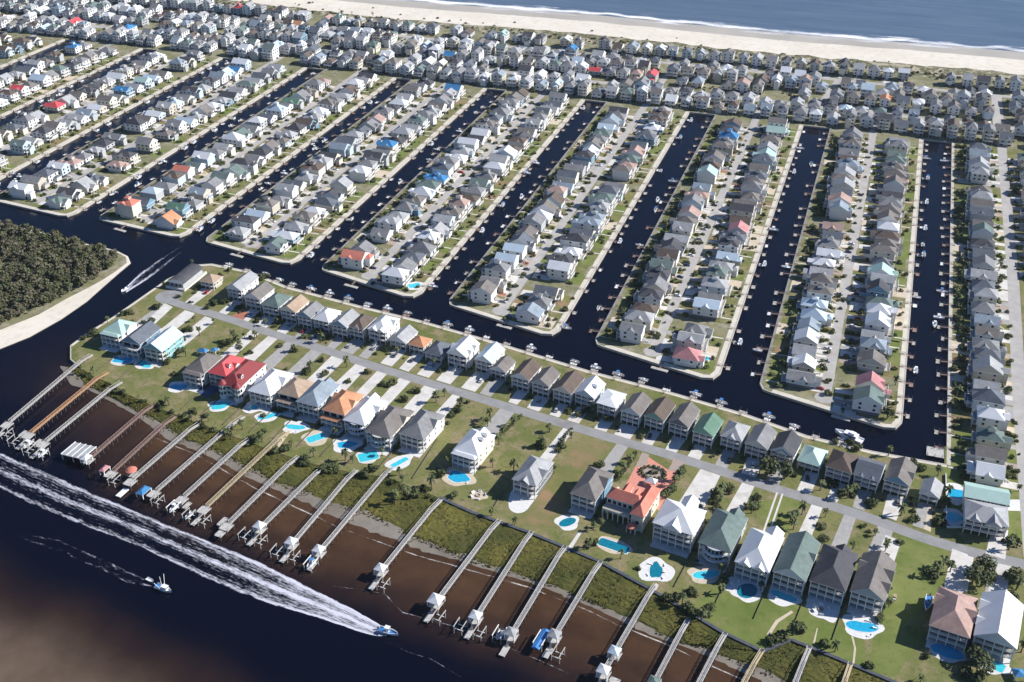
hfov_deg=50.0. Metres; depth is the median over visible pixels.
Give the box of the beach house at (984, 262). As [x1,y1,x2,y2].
[969,254,998,273]
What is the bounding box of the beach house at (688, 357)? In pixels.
[668,346,705,367]
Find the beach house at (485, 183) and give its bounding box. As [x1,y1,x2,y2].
[467,177,493,192]
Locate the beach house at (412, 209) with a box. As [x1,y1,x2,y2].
[393,201,421,216]
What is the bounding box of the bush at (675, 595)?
[670,592,680,602]
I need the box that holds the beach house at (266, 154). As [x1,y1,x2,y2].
[249,148,274,161]
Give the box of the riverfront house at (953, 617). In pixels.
[926,586,977,651]
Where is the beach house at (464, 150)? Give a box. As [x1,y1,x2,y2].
[449,145,475,158]
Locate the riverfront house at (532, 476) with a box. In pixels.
[512,455,553,498]
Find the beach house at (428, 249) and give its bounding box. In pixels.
[406,241,438,259]
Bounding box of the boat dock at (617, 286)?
[614,282,627,288]
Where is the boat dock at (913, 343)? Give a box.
[903,338,915,345]
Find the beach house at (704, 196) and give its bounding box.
[684,191,711,207]
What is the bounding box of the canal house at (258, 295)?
[243,281,274,309]
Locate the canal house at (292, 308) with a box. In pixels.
[279,294,308,323]
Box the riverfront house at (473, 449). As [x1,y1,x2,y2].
[451,427,495,472]
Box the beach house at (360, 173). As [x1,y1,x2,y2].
[348,165,374,182]
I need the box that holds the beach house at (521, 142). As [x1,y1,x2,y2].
[507,136,528,151]
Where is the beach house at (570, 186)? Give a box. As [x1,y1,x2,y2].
[552,180,577,195]
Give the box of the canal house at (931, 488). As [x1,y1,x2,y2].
[918,477,943,504]
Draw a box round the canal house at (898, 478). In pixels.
[882,456,916,498]
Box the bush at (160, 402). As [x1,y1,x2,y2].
[156,399,166,407]
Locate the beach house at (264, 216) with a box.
[242,208,271,224]
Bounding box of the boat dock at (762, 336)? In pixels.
[759,333,777,338]
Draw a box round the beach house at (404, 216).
[386,211,410,225]
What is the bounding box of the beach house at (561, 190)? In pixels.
[543,184,569,200]
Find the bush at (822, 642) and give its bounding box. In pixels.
[819,637,831,648]
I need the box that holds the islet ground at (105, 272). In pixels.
[0,228,126,329]
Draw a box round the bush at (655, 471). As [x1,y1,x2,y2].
[648,469,658,474]
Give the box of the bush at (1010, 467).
[1006,465,1012,470]
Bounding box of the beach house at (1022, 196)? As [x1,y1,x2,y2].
[1015,191,1023,202]
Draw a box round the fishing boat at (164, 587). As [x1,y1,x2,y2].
[154,574,170,592]
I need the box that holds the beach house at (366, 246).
[350,240,379,258]
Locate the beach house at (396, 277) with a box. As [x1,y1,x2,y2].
[381,265,411,287]
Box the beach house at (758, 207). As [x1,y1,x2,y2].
[728,199,762,213]
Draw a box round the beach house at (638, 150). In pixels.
[621,145,647,161]
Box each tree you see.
[164,396,171,404]
[232,334,238,344]
[235,340,242,352]
[237,419,245,429]
[256,431,266,441]
[306,360,313,372]
[309,447,317,456]
[316,332,324,342]
[332,426,338,435]
[340,448,349,460]
[343,355,349,366]
[390,489,398,503]
[398,483,404,492]
[402,486,411,498]
[426,474,434,486]
[432,390,439,402]
[442,454,450,466]
[456,396,465,406]
[484,417,490,426]
[486,407,494,419]
[489,457,496,466]
[489,506,493,515]
[495,433,503,444]
[508,458,518,471]
[510,416,517,425]
[538,435,545,444]
[585,538,592,549]
[590,404,596,413]
[591,521,596,530]
[593,538,599,545]
[598,517,604,526]
[619,461,626,470]
[626,454,632,461]
[671,474,679,484]
[676,467,685,477]
[677,592,687,603]
[697,608,707,621]
[714,494,724,505]
[715,487,723,493]
[717,563,726,573]
[718,481,726,490]
[718,583,725,593]
[749,501,757,513]
[754,463,764,474]
[758,580,764,590]
[759,455,780,474]
[778,459,794,478]
[786,511,795,523]
[789,518,798,529]
[789,620,800,635]
[793,509,800,517]
[798,500,808,514]
[817,479,826,490]
[832,639,841,651]
[844,485,853,498]
[849,540,856,549]
[852,483,859,492]
[873,528,879,535]
[880,406,894,418]
[883,541,889,551]
[886,445,893,455]
[886,596,894,606]
[894,375,900,384]
[898,502,907,515]
[918,673,925,681]
[932,560,943,572]
[935,464,943,475]
[940,555,949,566]
[944,484,954,495]
[945,560,956,571]
[953,384,963,396]
[957,269,963,277]
[964,566,984,583]
[965,642,991,667]
[970,561,982,570]
[973,655,995,677]
[975,553,997,572]
[975,570,994,587]
[1005,536,1016,549]
[1007,566,1023,583]
[1012,576,1023,590]
[1014,165,1023,175]
[1018,637,1023,652]
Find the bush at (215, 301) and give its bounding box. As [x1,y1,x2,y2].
[210,299,217,304]
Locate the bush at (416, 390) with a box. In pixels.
[410,386,420,393]
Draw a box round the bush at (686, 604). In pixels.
[680,600,694,612]
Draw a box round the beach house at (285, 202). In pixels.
[270,195,292,208]
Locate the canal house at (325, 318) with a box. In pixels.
[312,307,341,333]
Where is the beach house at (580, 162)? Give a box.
[566,159,593,173]
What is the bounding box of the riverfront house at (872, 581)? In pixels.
[848,550,896,612]
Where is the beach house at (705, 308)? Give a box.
[687,297,723,320]
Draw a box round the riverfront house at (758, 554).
[734,526,784,586]
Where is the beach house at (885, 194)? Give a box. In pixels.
[876,190,904,204]
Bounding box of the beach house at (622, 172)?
[609,165,634,180]
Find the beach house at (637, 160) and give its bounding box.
[618,154,643,166]
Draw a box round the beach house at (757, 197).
[739,192,765,203]
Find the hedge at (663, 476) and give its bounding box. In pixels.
[639,464,666,479]
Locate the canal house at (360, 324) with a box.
[349,314,376,340]
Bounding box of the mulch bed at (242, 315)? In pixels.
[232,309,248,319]
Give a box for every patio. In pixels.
[99,343,121,352]
[124,353,142,362]
[148,358,162,367]
[185,382,200,392]
[220,397,238,405]
[262,403,274,411]
[278,406,297,417]
[296,412,320,423]
[318,423,344,435]
[342,431,364,440]
[364,443,392,455]
[398,444,426,457]
[453,464,477,474]
[509,489,532,512]
[568,504,595,518]
[650,537,692,557]
[696,554,729,570]
[725,577,739,590]
[734,573,764,591]
[805,595,839,622]
[806,592,840,604]
[847,602,879,620]
[925,636,963,649]
[970,654,1009,665]
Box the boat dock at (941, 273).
[938,269,954,275]
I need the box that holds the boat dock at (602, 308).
[600,305,615,310]
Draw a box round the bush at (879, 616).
[875,613,885,623]
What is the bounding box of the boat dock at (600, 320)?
[598,316,610,322]
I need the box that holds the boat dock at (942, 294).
[940,290,954,296]
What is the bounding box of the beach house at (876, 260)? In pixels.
[864,257,893,268]
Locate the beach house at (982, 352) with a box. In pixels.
[969,347,1004,366]
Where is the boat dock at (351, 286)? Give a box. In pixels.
[344,279,357,288]
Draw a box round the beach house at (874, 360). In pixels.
[850,349,890,374]
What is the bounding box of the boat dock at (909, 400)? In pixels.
[898,395,912,402]
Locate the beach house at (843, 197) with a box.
[823,191,854,212]
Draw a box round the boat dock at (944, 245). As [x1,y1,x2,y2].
[942,242,954,246]
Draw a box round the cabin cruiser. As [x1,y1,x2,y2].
[835,428,863,443]
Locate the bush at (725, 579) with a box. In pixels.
[718,572,728,583]
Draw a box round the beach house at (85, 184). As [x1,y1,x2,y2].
[69,175,98,194]
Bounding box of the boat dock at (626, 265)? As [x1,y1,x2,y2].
[623,261,638,267]
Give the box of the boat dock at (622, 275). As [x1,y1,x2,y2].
[620,271,633,277]
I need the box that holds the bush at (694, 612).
[686,607,699,619]
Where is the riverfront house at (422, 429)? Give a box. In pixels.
[398,409,445,452]
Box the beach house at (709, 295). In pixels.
[698,290,725,308]
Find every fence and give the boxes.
[116,357,145,380]
[180,384,208,409]
[223,399,248,423]
[412,438,437,478]
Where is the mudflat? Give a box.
[60,366,784,681]
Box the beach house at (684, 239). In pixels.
[661,233,691,248]
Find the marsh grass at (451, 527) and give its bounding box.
[69,367,888,681]
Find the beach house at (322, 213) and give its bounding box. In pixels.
[304,206,328,221]
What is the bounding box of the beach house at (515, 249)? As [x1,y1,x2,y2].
[500,242,528,262]
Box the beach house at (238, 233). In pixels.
[224,226,252,240]
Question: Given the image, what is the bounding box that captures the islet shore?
[0,228,130,348]
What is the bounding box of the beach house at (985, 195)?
[966,189,994,206]
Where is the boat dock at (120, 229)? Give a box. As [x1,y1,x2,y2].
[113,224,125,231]
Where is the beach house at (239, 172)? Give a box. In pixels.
[222,163,250,180]
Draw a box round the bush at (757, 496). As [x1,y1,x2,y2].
[752,492,762,499]
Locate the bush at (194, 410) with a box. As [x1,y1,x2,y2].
[188,407,197,414]
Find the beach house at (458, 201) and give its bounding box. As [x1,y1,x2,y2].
[448,194,472,213]
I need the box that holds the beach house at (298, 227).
[282,221,311,237]
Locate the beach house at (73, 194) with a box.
[55,186,84,201]
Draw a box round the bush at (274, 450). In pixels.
[271,445,278,453]
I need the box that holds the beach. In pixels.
[233,0,1023,74]
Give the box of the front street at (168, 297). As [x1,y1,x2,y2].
[155,290,1023,568]
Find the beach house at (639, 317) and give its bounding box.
[621,309,657,332]
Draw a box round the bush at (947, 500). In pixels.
[939,495,951,506]
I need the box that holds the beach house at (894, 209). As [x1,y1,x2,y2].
[873,205,903,217]
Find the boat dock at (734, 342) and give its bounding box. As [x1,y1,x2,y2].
[726,338,738,344]
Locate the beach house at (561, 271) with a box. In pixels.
[544,260,574,281]
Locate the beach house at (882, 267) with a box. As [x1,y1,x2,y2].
[861,262,898,280]
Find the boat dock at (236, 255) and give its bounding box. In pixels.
[230,249,243,257]
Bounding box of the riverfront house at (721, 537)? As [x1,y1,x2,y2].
[698,507,747,565]
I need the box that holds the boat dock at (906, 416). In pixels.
[897,411,910,418]
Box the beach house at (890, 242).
[868,238,903,255]
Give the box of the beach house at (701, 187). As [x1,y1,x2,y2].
[690,182,715,200]
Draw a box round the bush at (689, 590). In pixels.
[686,586,699,597]
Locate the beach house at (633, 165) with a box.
[618,162,638,172]
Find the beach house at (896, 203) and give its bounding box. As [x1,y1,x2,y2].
[873,198,903,209]
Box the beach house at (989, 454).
[965,444,1008,464]
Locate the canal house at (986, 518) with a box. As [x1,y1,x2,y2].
[962,499,1008,538]
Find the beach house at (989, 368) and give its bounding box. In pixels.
[966,355,1009,384]
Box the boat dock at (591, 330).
[588,327,604,333]
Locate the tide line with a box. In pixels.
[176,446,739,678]
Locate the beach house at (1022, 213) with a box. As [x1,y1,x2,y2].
[1019,208,1023,217]
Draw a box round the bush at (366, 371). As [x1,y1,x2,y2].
[364,368,371,374]
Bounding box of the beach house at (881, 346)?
[852,336,891,355]
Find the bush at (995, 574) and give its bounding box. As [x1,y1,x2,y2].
[985,568,998,582]
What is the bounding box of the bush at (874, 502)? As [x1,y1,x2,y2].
[869,497,878,506]
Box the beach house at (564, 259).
[546,255,577,267]
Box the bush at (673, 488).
[667,484,676,495]
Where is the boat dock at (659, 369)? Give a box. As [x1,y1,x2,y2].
[650,362,667,372]
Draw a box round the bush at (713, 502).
[709,499,718,504]
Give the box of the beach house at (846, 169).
[831,165,858,179]
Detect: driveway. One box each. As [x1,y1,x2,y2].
[136,303,163,323]
[137,303,171,327]
[160,310,194,331]
[163,312,193,328]
[183,316,213,345]
[186,288,212,304]
[220,300,241,313]
[221,330,258,357]
[243,336,276,360]
[244,308,260,320]
[255,315,274,327]
[262,342,295,371]
[277,321,297,333]
[288,349,320,376]
[295,327,311,338]
[307,332,327,342]
[307,356,343,381]
[327,336,343,348]
[336,364,365,389]
[340,338,365,353]
[356,371,386,396]
[359,342,382,358]
[380,378,409,405]
[381,348,406,365]
[399,352,424,371]
[404,386,436,414]
[418,361,440,377]
[436,366,463,383]
[436,394,459,414]
[461,371,486,391]
[480,377,506,396]
[485,409,513,434]
[509,389,527,404]
[527,395,549,410]
[540,428,572,460]
[550,403,567,416]
[567,406,589,422]
[595,417,613,431]
[598,444,627,472]
[615,424,637,438]
[636,453,648,466]
[642,430,660,444]
[666,436,685,452]
[668,458,683,470]
[680,469,719,508]
[688,444,706,459]
[715,449,735,467]
[726,483,753,511]
[741,457,759,476]
[763,492,782,530]
[766,464,788,484]
[797,471,819,493]
[799,504,821,534]
[827,482,844,501]
[831,515,855,546]
[853,489,871,510]
[868,526,892,551]
[879,535,899,560]
[882,494,904,519]
[913,502,933,528]
[924,505,932,531]
[944,549,967,591]
[957,556,973,592]
[985,563,1003,591]
[986,530,1007,558]
[988,563,1010,590]
[1008,500,1019,510]
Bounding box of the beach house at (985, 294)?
[967,287,1000,306]
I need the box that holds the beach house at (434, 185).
[414,180,443,192]
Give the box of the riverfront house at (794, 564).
[772,531,820,595]
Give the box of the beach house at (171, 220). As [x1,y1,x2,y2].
[153,210,183,230]
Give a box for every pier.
[0,354,92,438]
[6,372,108,451]
[21,381,122,459]
[61,402,155,468]
[99,415,176,485]
[115,421,200,497]
[136,415,244,507]
[165,437,249,515]
[181,430,290,528]
[214,455,300,538]
[237,465,326,547]
[269,470,357,564]
[303,466,393,572]
[367,498,442,590]
[422,519,500,625]
[453,530,533,640]
[492,545,566,656]
[532,561,602,663]
[594,583,657,681]
[647,618,690,681]
[696,633,727,681]
[741,648,764,681]
[793,645,811,681]
[841,661,852,681]
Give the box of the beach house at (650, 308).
[629,302,661,320]
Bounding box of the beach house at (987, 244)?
[967,238,998,252]
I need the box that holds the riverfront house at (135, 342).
[120,320,160,359]
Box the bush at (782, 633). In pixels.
[775,629,789,642]
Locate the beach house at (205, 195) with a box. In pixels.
[187,186,213,203]
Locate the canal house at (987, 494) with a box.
[962,481,1009,509]
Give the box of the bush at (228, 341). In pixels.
[223,338,234,344]
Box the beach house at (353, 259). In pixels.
[337,249,374,269]
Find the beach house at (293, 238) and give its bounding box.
[268,229,303,246]
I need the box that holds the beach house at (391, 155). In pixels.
[371,148,395,162]
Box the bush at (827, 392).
[824,389,832,395]
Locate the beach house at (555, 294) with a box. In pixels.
[533,284,564,302]
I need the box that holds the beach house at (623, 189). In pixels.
[599,181,628,193]
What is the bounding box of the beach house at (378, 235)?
[367,227,394,243]
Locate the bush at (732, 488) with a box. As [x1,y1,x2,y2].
[723,482,735,493]
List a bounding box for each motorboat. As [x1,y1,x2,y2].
[23,439,33,448]
[38,448,47,457]
[169,502,179,511]
[185,510,194,519]
[306,285,316,290]
[307,556,317,568]
[343,295,353,300]
[428,282,437,287]
[442,320,452,325]
[464,325,474,331]
[496,628,503,639]
[526,344,536,349]
[560,323,571,329]
[590,363,600,369]
[612,370,623,376]
[638,377,648,381]
[689,390,701,396]
[714,398,727,404]
[737,338,742,345]
[753,348,762,351]
[762,411,775,418]
[781,263,791,268]
[789,423,800,428]
[913,366,917,373]
[924,593,933,609]
[932,313,944,318]
[935,287,947,292]
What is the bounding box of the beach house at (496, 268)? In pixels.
[481,259,513,281]
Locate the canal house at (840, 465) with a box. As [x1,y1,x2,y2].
[824,449,859,484]
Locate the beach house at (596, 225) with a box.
[571,217,604,233]
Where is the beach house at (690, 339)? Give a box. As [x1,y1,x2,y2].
[671,331,708,351]
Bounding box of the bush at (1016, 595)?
[1010,591,1020,599]
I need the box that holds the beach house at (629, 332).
[616,321,648,344]
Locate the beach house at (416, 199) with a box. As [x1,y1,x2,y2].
[400,193,426,208]
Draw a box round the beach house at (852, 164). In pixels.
[835,157,863,175]
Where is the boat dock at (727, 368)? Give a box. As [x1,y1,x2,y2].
[717,363,730,370]
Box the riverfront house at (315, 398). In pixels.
[295,377,339,418]
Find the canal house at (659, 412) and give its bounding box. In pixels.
[643,396,675,432]
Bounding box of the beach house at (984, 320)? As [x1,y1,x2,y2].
[970,313,1003,328]
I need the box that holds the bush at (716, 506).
[712,503,723,509]
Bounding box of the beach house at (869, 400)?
[844,385,886,417]
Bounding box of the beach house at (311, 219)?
[292,210,320,227]
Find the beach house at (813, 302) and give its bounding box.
[796,296,832,311]
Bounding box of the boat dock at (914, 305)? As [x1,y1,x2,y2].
[906,302,917,307]
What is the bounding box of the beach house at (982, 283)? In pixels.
[968,279,998,294]
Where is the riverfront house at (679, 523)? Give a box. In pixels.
[652,494,706,552]
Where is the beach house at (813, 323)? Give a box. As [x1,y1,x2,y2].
[792,317,824,336]
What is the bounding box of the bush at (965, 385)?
[961,383,970,392]
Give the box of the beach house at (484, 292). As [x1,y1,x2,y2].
[468,279,500,304]
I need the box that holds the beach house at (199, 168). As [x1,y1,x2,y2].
[182,161,205,174]
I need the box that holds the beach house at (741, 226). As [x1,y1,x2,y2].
[724,220,751,238]
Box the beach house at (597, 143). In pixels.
[579,137,606,152]
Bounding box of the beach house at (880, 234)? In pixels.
[869,229,902,243]
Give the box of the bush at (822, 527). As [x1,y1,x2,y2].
[816,521,826,529]
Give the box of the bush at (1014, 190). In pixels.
[1012,188,1018,193]
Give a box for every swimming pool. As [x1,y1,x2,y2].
[110,355,135,365]
[134,358,153,368]
[168,381,190,392]
[207,399,233,411]
[242,401,263,412]
[254,411,282,421]
[283,421,310,433]
[301,430,330,445]
[332,437,363,452]
[356,450,380,463]
[385,454,412,469]
[406,281,424,289]
[442,467,476,485]
[554,515,578,530]
[597,536,632,553]
[638,557,674,581]
[687,565,725,583]
[701,354,713,361]
[730,580,761,602]
[767,584,801,605]
[842,614,884,638]
[929,639,969,662]
[943,508,962,525]
[947,483,962,504]
[977,651,1011,674]
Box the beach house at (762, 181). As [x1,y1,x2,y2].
[739,177,768,189]
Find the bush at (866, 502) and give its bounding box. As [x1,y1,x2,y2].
[864,499,872,507]
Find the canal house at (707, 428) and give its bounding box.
[692,412,723,448]
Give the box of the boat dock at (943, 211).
[941,208,955,212]
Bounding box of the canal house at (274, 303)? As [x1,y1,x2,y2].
[261,292,292,316]
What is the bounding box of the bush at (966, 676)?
[957,665,973,681]
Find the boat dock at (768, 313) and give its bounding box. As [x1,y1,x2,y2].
[766,310,783,315]
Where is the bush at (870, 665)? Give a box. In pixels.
[864,660,874,668]
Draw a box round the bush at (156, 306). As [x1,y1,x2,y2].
[151,303,162,309]
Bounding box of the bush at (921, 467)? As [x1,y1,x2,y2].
[917,463,926,471]
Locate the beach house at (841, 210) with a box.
[826,200,852,220]
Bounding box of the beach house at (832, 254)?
[812,247,845,263]
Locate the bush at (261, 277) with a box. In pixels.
[257,273,264,280]
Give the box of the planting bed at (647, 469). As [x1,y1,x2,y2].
[642,464,664,481]
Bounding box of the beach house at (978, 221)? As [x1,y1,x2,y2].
[968,219,995,231]
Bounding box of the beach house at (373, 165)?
[357,158,379,174]
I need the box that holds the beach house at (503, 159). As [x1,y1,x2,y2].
[488,153,513,171]
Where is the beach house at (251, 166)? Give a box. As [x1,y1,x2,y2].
[230,158,258,174]
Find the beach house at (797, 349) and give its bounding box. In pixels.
[788,343,820,360]
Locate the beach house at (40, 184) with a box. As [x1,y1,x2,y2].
[19,174,49,191]
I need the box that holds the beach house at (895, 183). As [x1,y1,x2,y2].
[877,175,906,195]
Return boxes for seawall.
[0,32,65,67]
[0,48,142,117]
[0,50,222,179]
[0,65,306,216]
[70,279,167,368]
[99,70,395,237]
[167,264,946,466]
[206,80,486,264]
[322,91,584,297]
[449,102,688,335]
[487,88,505,91]
[585,99,605,102]
[595,115,802,379]
[689,112,714,115]
[759,128,923,429]
[803,125,829,129]
[924,139,951,143]
[946,142,953,464]
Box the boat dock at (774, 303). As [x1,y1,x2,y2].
[772,299,785,305]
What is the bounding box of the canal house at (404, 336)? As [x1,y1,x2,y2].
[389,324,417,350]
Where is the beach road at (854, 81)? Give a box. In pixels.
[111,5,1011,97]
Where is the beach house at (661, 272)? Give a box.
[642,266,671,284]
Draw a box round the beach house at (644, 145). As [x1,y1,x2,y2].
[627,140,650,151]
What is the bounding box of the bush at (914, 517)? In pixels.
[907,513,920,521]
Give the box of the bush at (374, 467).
[367,464,379,472]
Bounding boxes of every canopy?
[196,348,208,354]
[210,347,218,354]
[645,476,657,486]
[1010,668,1023,680]
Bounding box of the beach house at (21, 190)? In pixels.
[7,181,35,199]
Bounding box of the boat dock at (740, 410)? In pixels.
[738,407,747,415]
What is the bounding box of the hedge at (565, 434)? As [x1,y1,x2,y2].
[554,427,572,448]
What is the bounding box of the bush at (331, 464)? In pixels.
[327,462,339,470]
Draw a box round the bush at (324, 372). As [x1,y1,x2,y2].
[321,369,328,376]
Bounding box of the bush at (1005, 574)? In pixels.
[1002,569,1013,580]
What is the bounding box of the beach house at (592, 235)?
[569,227,598,242]
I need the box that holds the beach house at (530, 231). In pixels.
[514,225,541,244]
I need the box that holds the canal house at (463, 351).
[446,335,479,371]
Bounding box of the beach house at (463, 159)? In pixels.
[445,153,470,166]
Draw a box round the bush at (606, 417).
[603,415,614,421]
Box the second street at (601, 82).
[6,15,1013,129]
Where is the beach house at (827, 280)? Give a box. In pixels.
[805,273,838,290]
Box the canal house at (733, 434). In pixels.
[720,420,750,451]
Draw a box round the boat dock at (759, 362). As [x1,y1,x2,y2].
[756,358,770,364]
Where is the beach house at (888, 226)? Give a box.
[875,221,901,235]
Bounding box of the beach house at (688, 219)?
[669,216,700,231]
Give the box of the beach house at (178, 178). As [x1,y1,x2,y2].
[161,171,188,187]
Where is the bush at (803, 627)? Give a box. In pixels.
[793,621,806,633]
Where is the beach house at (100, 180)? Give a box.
[83,172,108,185]
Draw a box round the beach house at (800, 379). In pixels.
[781,369,821,389]
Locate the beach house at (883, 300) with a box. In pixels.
[859,295,899,310]
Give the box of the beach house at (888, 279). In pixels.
[863,272,898,292]
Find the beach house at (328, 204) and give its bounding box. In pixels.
[314,197,342,212]
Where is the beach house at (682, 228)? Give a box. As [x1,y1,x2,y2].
[669,220,695,237]
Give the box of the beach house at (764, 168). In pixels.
[745,163,770,175]
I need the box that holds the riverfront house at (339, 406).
[319,389,363,430]
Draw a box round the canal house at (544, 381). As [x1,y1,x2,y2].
[531,366,560,397]
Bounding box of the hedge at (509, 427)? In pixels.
[495,413,522,438]
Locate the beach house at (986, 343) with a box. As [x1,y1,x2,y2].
[966,337,1006,358]
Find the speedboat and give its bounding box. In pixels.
[377,625,397,635]
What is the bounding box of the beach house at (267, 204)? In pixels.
[252,196,282,216]
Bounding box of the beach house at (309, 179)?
[294,170,321,186]
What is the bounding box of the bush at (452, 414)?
[449,411,454,417]
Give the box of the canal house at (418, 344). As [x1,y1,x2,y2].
[408,335,432,354]
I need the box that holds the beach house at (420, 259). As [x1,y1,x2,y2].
[399,251,429,268]
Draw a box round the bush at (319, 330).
[314,327,324,333]
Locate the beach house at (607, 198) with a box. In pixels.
[588,192,617,208]
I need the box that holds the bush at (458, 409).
[454,405,462,412]
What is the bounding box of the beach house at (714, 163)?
[699,158,723,177]
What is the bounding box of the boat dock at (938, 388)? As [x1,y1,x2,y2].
[935,385,953,390]
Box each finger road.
[0,53,185,151]
[7,41,114,89]
[31,55,284,202]
[140,64,370,221]
[245,78,452,247]
[361,85,550,278]
[492,94,650,314]
[644,107,760,356]
[814,121,878,403]
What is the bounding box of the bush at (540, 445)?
[535,439,546,448]
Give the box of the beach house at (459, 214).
[438,205,466,224]
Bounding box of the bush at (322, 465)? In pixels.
[319,463,328,473]
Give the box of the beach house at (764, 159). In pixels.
[748,154,777,170]
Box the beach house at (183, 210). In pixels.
[164,201,193,220]
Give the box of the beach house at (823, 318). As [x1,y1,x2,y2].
[796,308,832,327]
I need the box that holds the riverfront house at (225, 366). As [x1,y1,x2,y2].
[207,354,246,385]
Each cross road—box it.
[379,38,408,54]
[659,71,668,83]
[819,81,840,104]
[991,96,1003,124]
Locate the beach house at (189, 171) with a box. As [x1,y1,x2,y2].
[171,164,195,180]
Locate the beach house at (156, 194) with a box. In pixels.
[139,186,164,203]
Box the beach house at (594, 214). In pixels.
[579,210,609,224]
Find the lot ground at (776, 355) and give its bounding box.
[0,3,1023,489]
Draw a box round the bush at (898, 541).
[895,539,904,545]
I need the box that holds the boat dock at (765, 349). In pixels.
[756,345,774,350]
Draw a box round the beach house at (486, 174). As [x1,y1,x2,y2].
[475,169,499,185]
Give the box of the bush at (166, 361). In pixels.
[161,356,170,364]
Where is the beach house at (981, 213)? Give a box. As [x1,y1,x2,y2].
[965,206,995,223]
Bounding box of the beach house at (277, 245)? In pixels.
[264,236,290,255]
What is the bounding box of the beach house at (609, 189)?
[597,185,623,203]
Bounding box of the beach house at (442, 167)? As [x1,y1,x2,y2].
[429,160,456,178]
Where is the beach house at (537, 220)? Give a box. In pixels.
[519,212,548,234]
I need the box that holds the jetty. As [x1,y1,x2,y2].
[926,445,943,458]
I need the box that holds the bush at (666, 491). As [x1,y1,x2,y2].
[662,488,669,496]
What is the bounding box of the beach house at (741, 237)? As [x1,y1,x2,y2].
[719,231,750,247]
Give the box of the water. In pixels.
[0,0,1023,681]
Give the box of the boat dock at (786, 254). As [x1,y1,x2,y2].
[784,251,799,256]
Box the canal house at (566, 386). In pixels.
[552,370,584,405]
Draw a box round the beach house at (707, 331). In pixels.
[684,322,713,340]
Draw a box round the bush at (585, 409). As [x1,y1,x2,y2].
[581,407,590,413]
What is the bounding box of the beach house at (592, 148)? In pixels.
[580,144,602,160]
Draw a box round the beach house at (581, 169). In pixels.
[562,163,586,179]
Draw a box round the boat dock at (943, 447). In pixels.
[934,443,953,449]
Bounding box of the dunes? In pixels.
[203,0,1023,86]
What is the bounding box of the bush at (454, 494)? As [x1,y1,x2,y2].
[450,490,457,499]
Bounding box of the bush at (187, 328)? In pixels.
[185,325,192,331]
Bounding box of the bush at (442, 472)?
[435,468,446,477]
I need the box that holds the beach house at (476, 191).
[460,186,487,199]
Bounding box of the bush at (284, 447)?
[279,444,291,451]
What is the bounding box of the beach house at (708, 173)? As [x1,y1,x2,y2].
[693,164,718,184]
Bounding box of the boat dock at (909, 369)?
[901,365,913,371]
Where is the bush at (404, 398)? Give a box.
[398,395,408,401]
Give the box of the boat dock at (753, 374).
[750,370,767,376]
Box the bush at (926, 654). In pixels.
[923,651,930,658]
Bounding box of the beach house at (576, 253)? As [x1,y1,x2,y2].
[554,246,585,261]
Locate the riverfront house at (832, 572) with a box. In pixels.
[808,543,858,605]
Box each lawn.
[692,585,865,665]
[759,497,800,534]
[868,536,947,676]
[944,447,1022,541]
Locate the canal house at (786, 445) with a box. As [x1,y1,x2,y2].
[770,430,802,466]
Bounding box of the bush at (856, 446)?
[851,443,862,451]
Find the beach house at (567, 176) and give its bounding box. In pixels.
[554,169,581,186]
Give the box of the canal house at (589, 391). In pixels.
[574,375,605,406]
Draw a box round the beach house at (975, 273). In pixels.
[964,268,1000,283]
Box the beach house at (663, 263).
[646,257,677,277]
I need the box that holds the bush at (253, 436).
[249,434,257,440]
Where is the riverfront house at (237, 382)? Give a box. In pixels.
[217,359,266,402]
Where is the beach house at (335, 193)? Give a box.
[317,186,346,201]
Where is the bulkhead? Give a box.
[438,496,896,681]
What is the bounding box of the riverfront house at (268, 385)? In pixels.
[247,368,293,406]
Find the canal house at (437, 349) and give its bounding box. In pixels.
[424,340,451,363]
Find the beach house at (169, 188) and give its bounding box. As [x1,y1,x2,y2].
[151,180,178,195]
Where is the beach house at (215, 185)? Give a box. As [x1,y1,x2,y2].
[201,176,225,196]
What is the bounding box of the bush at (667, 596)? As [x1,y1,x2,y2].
[660,592,673,602]
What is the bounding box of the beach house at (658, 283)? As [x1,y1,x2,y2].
[642,276,673,297]
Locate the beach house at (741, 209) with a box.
[727,202,756,222]
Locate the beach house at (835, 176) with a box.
[827,173,856,187]
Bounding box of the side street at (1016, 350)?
[996,136,1023,553]
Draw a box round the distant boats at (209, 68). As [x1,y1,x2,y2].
[16,56,692,131]
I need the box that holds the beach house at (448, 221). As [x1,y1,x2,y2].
[430,213,458,230]
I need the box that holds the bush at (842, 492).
[835,488,847,497]
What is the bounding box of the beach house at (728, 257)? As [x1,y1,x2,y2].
[713,251,742,265]
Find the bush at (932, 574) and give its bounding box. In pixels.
[922,568,939,579]
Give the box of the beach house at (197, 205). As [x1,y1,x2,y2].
[180,196,205,212]
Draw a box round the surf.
[413,0,1023,51]
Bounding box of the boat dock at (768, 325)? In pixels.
[765,321,780,327]
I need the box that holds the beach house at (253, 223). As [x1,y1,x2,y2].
[231,213,261,232]
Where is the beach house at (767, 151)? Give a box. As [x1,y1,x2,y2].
[752,147,779,161]
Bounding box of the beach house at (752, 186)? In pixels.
[735,180,767,197]
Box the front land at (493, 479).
[71,143,1023,681]
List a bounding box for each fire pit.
[469,490,487,499]
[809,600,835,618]
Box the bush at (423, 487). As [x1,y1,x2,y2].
[420,484,431,492]
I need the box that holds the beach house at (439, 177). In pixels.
[423,172,451,186]
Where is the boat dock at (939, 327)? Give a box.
[936,323,954,328]
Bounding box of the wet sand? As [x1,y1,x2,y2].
[339,0,1023,59]
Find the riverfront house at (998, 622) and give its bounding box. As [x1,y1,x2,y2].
[970,590,1023,663]
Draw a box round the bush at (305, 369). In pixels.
[301,366,311,375]
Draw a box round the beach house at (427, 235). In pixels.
[416,228,443,247]

